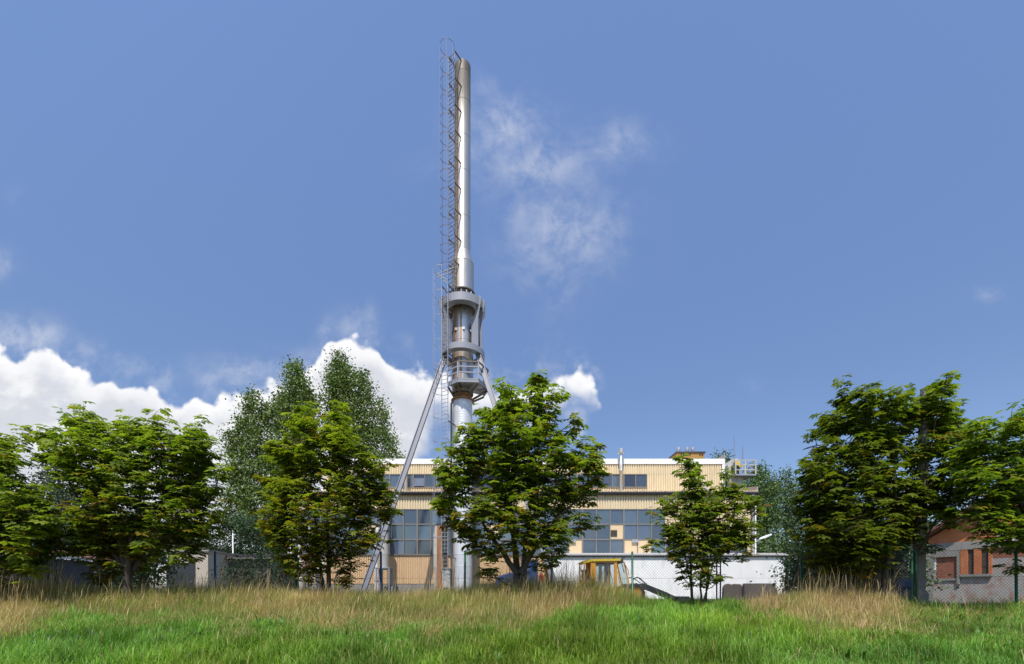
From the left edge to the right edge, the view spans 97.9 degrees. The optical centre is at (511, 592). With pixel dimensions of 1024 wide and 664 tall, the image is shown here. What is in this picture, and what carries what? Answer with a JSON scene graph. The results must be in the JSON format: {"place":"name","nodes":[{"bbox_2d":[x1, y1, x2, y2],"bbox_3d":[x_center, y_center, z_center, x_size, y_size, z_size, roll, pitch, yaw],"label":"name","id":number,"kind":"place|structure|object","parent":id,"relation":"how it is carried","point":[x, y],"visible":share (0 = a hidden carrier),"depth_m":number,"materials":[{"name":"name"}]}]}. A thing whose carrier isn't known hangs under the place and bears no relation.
{"place":"outdoors","nodes":[
{"label":"outdoors","id":0,"kind":"place"},
{"bbox_2d":[0,0,1023,591],"label":"sky","id":1,"kind":"structure","parent":0,"point":[699,218],"materials":[{"name":"blue"}]},
{"bbox_2d":[0,589,1023,663],"bbox_3d":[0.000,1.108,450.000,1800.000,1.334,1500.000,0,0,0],"label":"ground","id":2,"kind":"structure","parent":0,"point":[598,661],"depth_m":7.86,"materials":[{"name":"green plant"}]},
{"bbox_2d":[0,423,82,589],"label":"chestnut tree","id":3,"kind":"object","parent":2,"relation":"on","point":[24,509],"visible":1,"depth_m":10.98,"materials":[{"name":"green plant"}]},
{"bbox_2d":[0,450,98,559],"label":"leafy tree","id":4,"kind":"object","parent":2,"relation":"on","point":[60,494],"visible":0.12,"depth_m":43.35,"materials":[{"name":"green plant"}]},
{"bbox_2d":[0,545,149,590],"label":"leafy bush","id":5,"kind":"object","parent":2,"relation":"on","point":[76,568],"visible":0.15,"depth_m":24.21,"materials":[{"name":"green plant"}]},
{"bbox_2d":[66,504,166,560],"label":"dark tree","id":6,"kind":"object","parent":2,"relation":"on","point":[134,539],"visible":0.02,"depth_m":47.05,"materials":[{"name":"green plant"}]},
{"bbox_2d":[19,401,236,598],"bbox_3d":[-10.234,-2.324,12.049,6.723,6.101,3.018,0,0,11],"label":"chestnut tree","id":7,"kind":"object","parent":2,"relation":"on","point":[117,545],"visible":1,"depth_m":11.69,"materials":[{"name":"green plant"}]},
{"bbox_2d":[81,543,198,591],"bbox_3d":[-13.172,-0.694,15.600,4.038,2.792,2.724,0,0,0],"label":"leafy bush","id":8,"kind":"object","parent":2,"relation":"on","point":[157,577],"visible":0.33,"depth_m":15.41,"materials":[{"name":"green plant"}]},
{"bbox_2d":[147,515,214,564],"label":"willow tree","id":9,"kind":"object","parent":2,"relation":"on","point":[178,546],"visible":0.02,"depth_m":45.53,"materials":[{"name":"green plant"}]},
{"bbox_2d":[164,550,245,589],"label":"beige garage","id":10,"kind":"structure","parent":2,"relation":"on","point":[202,571],"depth_m":28.00,"materials":[{"name":"concrete"}]},
{"bbox_2d":[166,565,171,589],"bbox_3d":[-21.500,-0.640,27.981,0.340,2.480,0.031,0,0,0],"label":"door","id":11,"kind":"structure","parent":10,"relation":"in","point":[170,565],"depth_m":27.97,"materials":[{"name":"grey metal"}]},
{"bbox_2d":[172,563,195,588],"bbox_3d":[-20.590,-0.640,27.980,1.440,2.480,0.031,0,0,0],"label":"door","id":12,"kind":"structure","parent":10,"relation":"in","point":[191,574],"depth_m":27.97,"materials":[{"name":"metal"}]},
{"bbox_2d":[232,533,233,552],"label":"white mast","id":13,"kind":"object","parent":2,"relation":"on","point":[232,543],"visible":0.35,"depth_m":45.95,"materials":[{"name":"white metal"}]},
{"bbox_2d":[198,513,287,553],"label":"tree","id":14,"kind":"object","parent":2,"relation":"on","point":[224,548],"visible":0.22,"depth_m":50.89,"materials":[{"name":"green plant"}]},
{"bbox_2d":[213,383,287,553],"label":"poplar tree","id":15,"kind":"object","parent":2,"relation":"on","point":[243,448],"visible":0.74,"depth_m":49.22,"materials":[{"name":"green plant"}]},
{"bbox_2d":[223,493,286,558],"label":"leafy tree","id":16,"kind":"object","parent":2,"relation":"on","point":[248,531],"visible":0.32,"depth_m":45.61,"materials":[{"name":"green plant"}]},
{"bbox_2d":[208,536,306,588],"bbox_3d":[-10.903,-0.816,18.988,4.514,3.031,2.887,0,0,0],"label":"leafy bush","id":17,"kind":"object","parent":2,"relation":"on","point":[253,570],"visible":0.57,"depth_m":18.77,"materials":[{"name":"green plant"}]},
{"bbox_2d":[225,555,298,588],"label":"tiled shed","id":18,"kind":"structure","parent":2,"relation":"on","point":[250,562],"depth_m":30.00,"materials":[{"name":"concrete"}]},
{"bbox_2d":[263,354,326,490],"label":"poplar tree","id":19,"kind":"object","parent":2,"relation":"on","point":[298,382],"visible":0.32,"depth_m":53.26,"materials":[{"name":"green plant"}]},
{"bbox_2d":[303,521,318,588],"bbox_3d":[-16.452,-2.675,36.830,0.856,6.750,1.801,0,0,0],"label":"dust separator","id":20,"kind":"object","parent":2,"relation":"on","point":[307,570],"visible":0.05,"depth_m":36.24,"materials":[{"name":"grey paint"}]},
{"bbox_2d":[248,399,404,595],"bbox_3d":[-5.398,-2.441,12.492,4.652,6.179,3.377,0,0,14],"label":"chestnut tree","id":21,"kind":"object","parent":2,"relation":"on","point":[287,499],"visible":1,"depth_m":12.21,"materials":[{"name":"green plant"}]},
{"bbox_2d":[315,345,405,458],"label":"poplar tree","id":22,"kind":"object","parent":2,"relation":"on","point":[340,382],"visible":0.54,"depth_m":55.39,"materials":[{"name":"green plant"}]},
{"bbox_2d":[375,522,392,594],"bbox_3d":[-10.404,-2.858,36.758,1.186,7.117,1.944,0,0,0],"label":"dust separator","id":23,"kind":"object","parent":2,"relation":"on","point":[385,550],"visible":0.38,"depth_m":35.96,"materials":[{"name":"grey paint"}]},
{"bbox_2d":[433,526,436,591],"bbox_3d":[-6.352,-2.417,37.250,0.290,6.235,0.700,0,0,0],"label":"pole","id":24,"kind":"object","parent":2,"relation":"on","point":[435,556],"visible":0.5,"depth_m":36.90,"materials":[{"name":"grey metal"}]},
{"bbox_2d":[437,525,441,588],"bbox_3d":[-5.886,-2.322,36.300,0.889,6.245,0.800,0,0,0],"label":"rusty stanchion","id":25,"kind":"object","parent":2,"relation":"on","point":[439,580],"visible":0.34,"depth_m":36.09,"materials":[{"name":"metal"}]},
{"bbox_2d":[442,568,451,587],"bbox_3d":[-5.138,-0.618,35.000,0.800,2.635,0.800,0,0,0],"label":"switch box","id":26,"kind":"object","parent":2,"relation":"on","point":[446,574],"visible":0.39,"depth_m":34.70,"materials":[{"name":"white metal"}]},
{"bbox_2d":[360,38,555,592],"bbox_3d":[-3.621,-20.495,34.130,15.174,42.647,6.660,0,0,0],"label":"chimney stack","id":27,"kind":"object","parent":2,"relation":"on","point":[462,307],"visible":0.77,"depth_m":34.72,"materials":[{"name":"metal"}]},
{"bbox_2d":[0,571,1023,657],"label":"dry grass","id":28,"kind":"structure","parent":2,"relation":"on","point":[442,608],"depth_m":10.66,"materials":[{"name":"beige plant"}]},
{"bbox_2d":[0,550,1023,663],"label":"grass stalks","id":29,"kind":"object","parent":2,"relation":"on","point":[371,589],"depth_m":11.44,"materials":[{"name":"plant"}]},
{"bbox_2d":[0,549,1023,608],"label":"chain link fence","id":30,"kind":"object","parent":2,"relation":"on","point":[1015,578],"visible":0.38,"depth_m":13.26,"materials":[{"name":"metal"}]},
{"bbox_2d":[428,369,611,601],"bbox_3d":[0.129,-2.598,11.575,4.710,6.602,3.126,0,0,0],"label":"chestnut tree","id":31,"kind":"object","parent":2,"relation":"on","point":[523,470],"visible":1,"depth_m":11.26,"materials":[{"name":"green plant"}]},
{"bbox_2d":[288,447,758,594],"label":"factory building","id":32,"kind":"structure","parent":2,"relation":"on","point":[631,492],"depth_m":37.75,"materials":[{"name":"concrete"}]},
{"bbox_2d":[298,522,304,588],"bbox_3d":[-17.488,-2.778,37.194,0.522,6.756,1.110,0,0,0],"label":"air duct","id":33,"kind":"object","parent":32,"relation":"attached to","point":[302,567],"visible":0.08,"depth_m":36.73,"materials":[{"name":"silver metal"}]},
{"bbox_2d":[293,509,334,553],"bbox_3d":[-16.725,-5.143,37.735,3.490,3.878,0.130,0,0,0],"label":"window","id":34,"kind":"structure","parent":32,"relation":"in","point":[301,509],"depth_m":37.74,"materials":[{"name":"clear glass"}]},
{"bbox_2d":[335,509,375,553],"bbox_3d":[-13.235,-5.143,37.735,3.490,3.878,0.130,0,0,0],"label":"window","id":35,"kind":"structure","parent":32,"relation":"in","point":[371,552],"depth_m":37.75,"materials":[{"name":"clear glass"}]},
{"bbox_2d":[374,527,380,589],"bbox_3d":[-11.215,-2.466,37.220,0.416,6.133,1.055,0,0,0],"label":"air duct","id":36,"kind":"object","parent":32,"relation":"attached to","point":[378,529],"visible":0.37,"depth_m":36.84,"materials":[{"name":"silver metal"}]},
{"bbox_2d":[370,474,389,486],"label":"window","id":37,"kind":"structure","parent":32,"relation":"in","point":[387,476],"depth_m":41.75,"materials":[{"name":"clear glass"}]},
{"bbox_2d":[376,509,416,553],"bbox_3d":[-9.745,-5.143,37.735,3.490,3.878,0.130,0,0,0],"label":"window","id":38,"kind":"structure","parent":32,"relation":"in","point":[403,530],"depth_m":37.75,"materials":[{"name":"blue glass"}]},
{"bbox_2d":[390,474,412,486],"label":"window","id":39,"kind":"structure","parent":32,"relation":"in","point":[394,478],"depth_m":41.75,"materials":[{"name":"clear glass"}]},
{"bbox_2d":[413,474,436,486],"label":"window","id":40,"kind":"structure","parent":32,"relation":"in","point":[428,479],"depth_m":41.75,"materials":[{"name":"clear glass"}]},
{"bbox_2d":[417,509,452,553],"bbox_3d":[-6.256,-5.143,37.735,3.490,3.878,0.130,0,0,0],"label":"window","id":41,"kind":"structure","parent":32,"relation":"in","point":[425,517],"depth_m":37.75,"materials":[{"name":"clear glass"}]},
{"bbox_2d":[472,514,499,553],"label":"window","id":42,"kind":"structure","parent":32,"relation":"in","point":[477,526],"depth_m":37.74,"materials":[{"name":"clear glass"}]},
{"bbox_2d":[500,509,540,553],"bbox_3d":[0.724,-5.143,37.735,3.490,3.878,0.130,0,0,0],"label":"window","id":43,"kind":"structure","parent":32,"relation":"in","point":[508,536],"depth_m":37.75,"materials":[{"name":"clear glass"}]},
{"bbox_2d":[541,509,582,552],"bbox_3d":[4.214,-5.143,37.735,3.490,3.878,0.130,0,0,0],"label":"window","id":44,"kind":"structure","parent":32,"relation":"in","point":[570,524],"depth_m":37.74,"materials":[{"name":"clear glass"}]},
{"bbox_2d":[577,474,598,486],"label":"window","id":45,"kind":"structure","parent":32,"relation":"in","point":[585,479],"depth_m":41.75,"materials":[{"name":"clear glass"}]},
{"bbox_2d":[583,509,623,552],"bbox_3d":[7.704,-5.143,37.735,3.490,3.878,0.130,0,0,0],"label":"window","id":46,"kind":"structure","parent":32,"relation":"in","point":[599,541],"depth_m":37.75,"materials":[{"name":"blue glass"}]},
{"bbox_2d":[600,474,623,486],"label":"window","id":47,"kind":"structure","parent":32,"relation":"in","point":[613,480],"depth_m":41.75,"materials":[{"name":"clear glass"}]},
{"bbox_2d":[624,474,646,486],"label":"window","id":48,"kind":"structure","parent":32,"relation":"in","point":[630,480],"depth_m":41.75,"materials":[{"name":"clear glass"}]},
{"bbox_2d":[624,509,664,552],"bbox_3d":[11.194,-5.143,37.735,3.490,3.878,0.130,0,0,0],"label":"window","id":49,"kind":"structure","parent":32,"relation":"in","point":[637,526],"depth_m":37.75,"materials":[{"name":"blue glass"}]},
{"bbox_2d":[665,541,698,552],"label":"window","id":50,"kind":"structure","parent":32,"relation":"in","point":[666,545],"depth_m":37.75,"materials":[{"name":"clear glass"}]},
{"bbox_2d":[707,542,747,552],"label":"window","id":51,"kind":"structure","parent":32,"relation":"in","point":[741,551],"depth_m":37.75,"materials":[{"name":"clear glass"}]},
{"bbox_2d":[725,452,755,487],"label":"dust cyclone","id":52,"kind":"object","parent":32,"relation":"on","point":[738,478],"visible":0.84,"depth_m":44.87,"materials":[{"name":"beige metal"}]},
{"bbox_2d":[756,534,771,541],"bbox_3d":[21.132,-4.578,37.425,1.148,0.675,0.450,0,0,0],"label":"wall lamp","id":53,"kind":"object","parent":32,"relation":"attached to","point":[765,536],"visible":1,"depth_m":37.25,"materials":[{"name":"metal"}]},
{"bbox_2d":[578,556,689,601],"bbox_3d":[5.859,-0.606,24.850,7.910,2.778,2.300,0,0,0],"label":"wheel loader","id":54,"kind":"object","parent":2,"relation":"on","point":[593,565],"visible":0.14,"depth_m":24.06,"materials":[{"name":"metal"}]},
{"bbox_2d":[549,553,788,598],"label":"wall","id":55,"kind":"structure","parent":2,"relation":"on","point":[749,569],"depth_m":35.90,"materials":[{"name":"paint"}]},
{"bbox_2d":[639,453,770,605],"bbox_3d":[5.269,-1.585,12.030,3.616,4.490,1.947,0,0,-13],"label":"chestnut tree","id":56,"kind":"object","parent":2,"relation":"on","point":[724,535],"visible":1,"depth_m":11.88,"materials":[{"name":"green plant"}]},
{"bbox_2d":[710,448,747,486],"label":"poplar tree","id":57,"kind":"object","parent":2,"relation":"on","point":[727,458],"visible":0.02,"depth_m":61.83,"materials":[{"name":"green plant"}]},
{"bbox_2d":[742,459,790,558],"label":"poplar tree","id":58,"kind":"object","parent":2,"relation":"on","point":[769,489],"visible":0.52,"depth_m":59.13,"materials":[{"name":"green plant"}]},
{"bbox_2d":[771,464,805,591],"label":"poplar tree","id":59,"kind":"object","parent":2,"relation":"on","point":[789,524],"visible":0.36,"depth_m":61.35,"materials":[{"name":"green plant"}]},
{"bbox_2d":[750,497,941,594],"bbox_3d":[12.609,-1.432,16.477,7.076,4.943,3.624,0,0,-7],"label":"dark hedge","id":60,"kind":"object","parent":2,"relation":"on","point":[793,561],"visible":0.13,"depth_m":15.97,"materials":[{"name":"green plant"}]},
{"bbox_2d":[785,373,926,598],"bbox_3d":[9.603,-2.631,12.310,5.070,6.618,2.362,0,0,-22],"label":"chestnut tree","id":61,"kind":"object","parent":2,"relation":"on","point":[875,486],"visible":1,"depth_m":11.84,"materials":[{"name":"green plant"}]},
{"bbox_2d":[892,580,910,598],"bbox_3d":[13.590,0.000,15.500,0.590,0.900,0.590,0,0,0],"label":"barrel","id":62,"kind":"object","parent":2,"relation":"on","point":[908,582],"visible":0.23,"depth_m":15.30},
{"bbox_2d":[907,387,928,603],"bbox_3d":[11.611,-2.507,12.700,0.420,6.614,0.340,0,0,0],"label":"utility pole","id":63,"kind":"object","parent":2,"relation":"on","point":[921,467],"visible":0.34,"depth_m":12.60,"materials":[{"name":"concrete"}]},
{"bbox_2d":[896,544,958,595],"bbox_3d":[16.112,-0.652,17.911,3.039,2.705,2.518,0,0,0],"label":"leafy bush","id":64,"kind":"object","parent":2,"relation":"on","point":[932,576],"visible":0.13,"depth_m":17.64,"materials":[{"name":"green plant"}]},
{"bbox_2d":[906,502,968,557],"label":"leafy tree","id":65,"kind":"object","parent":2,"relation":"on","point":[931,521],"visible":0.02,"depth_m":44.71,"materials":[{"name":"green plant"}]},
{"bbox_2d":[896,370,979,603],"bbox_3d":[12.132,-2.668,12.653,3.681,6.646,2.014,0,0,-11],"label":"chestnut tree","id":66,"kind":"object","parent":2,"relation":"on","point":[944,432],"visible":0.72,"depth_m":12.27,"materials":[{"name":"green plant"}]},
{"bbox_2d":[909,504,1023,602],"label":"brick house","id":67,"kind":"structure","parent":2,"relation":"on","point":[956,539],"depth_m":20.68,"materials":[{"name":"brick"}]},
{"bbox_2d":[936,557,956,578],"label":"bricked window","id":68,"kind":"structure","parent":67,"relation":"in","point":[947,561],"depth_m":21.34,"materials":[{"name":"brick"}]},
{"bbox_2d":[968,550,973,573],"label":"boarded window","id":69,"kind":"structure","parent":67,"relation":"in","point":[972,553],"depth_m":20.56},
{"bbox_2d":[982,549,987,573],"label":"boarded window","id":70,"kind":"structure","parent":67,"relation":"in","point":[984,563],"depth_m":20.15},
{"bbox_2d":[936,399,1023,574],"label":"chestnut tree","id":71,"kind":"object","parent":2,"relation":"on","point":[1002,497],"visible":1,"depth_m":10.57,"materials":[{"name":"green plant"}]},
{"bbox_2d":[496,559,537,586],"bbox_3d":[0.999,-0.586,22.832,3.737,2.171,1.975,0,0,0],"label":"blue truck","id":72,"kind":"object","parent":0,"point":[535,575],"visible":0.02,"depth_m":22.00,"materials":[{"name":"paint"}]},
{"bbox_2d":[722,584,733,599],"bbox_3d":[10.709,0.010,22.125,0.530,0.922,0.250,0,0,0],"label":"concrete slab","id":73,"kind":"object","parent":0,"point":[730,587],"depth_m":22.00,"materials":[{"name":"grey concrete"}]},
{"bbox_2d":[732,584,741,600],"bbox_3d":[11.466,0.017,22.625,0.607,0.931,0.250,0,0,0],"label":"concrete slab","id":74,"kind":"object","parent":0,"point":[737,589],"depth_m":22.50,"materials":[{"name":"grey concrete"}]},
{"bbox_2d":[742,583,776,600],"bbox_3d":[12.415,0.004,22.325,1.664,0.944,0.250,0,0,0],"label":"concrete slab","id":75,"kind":"object","parent":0,"point":[754,586],"depth_m":22.20,"materials":[{"name":"grey concrete"}]}
]}

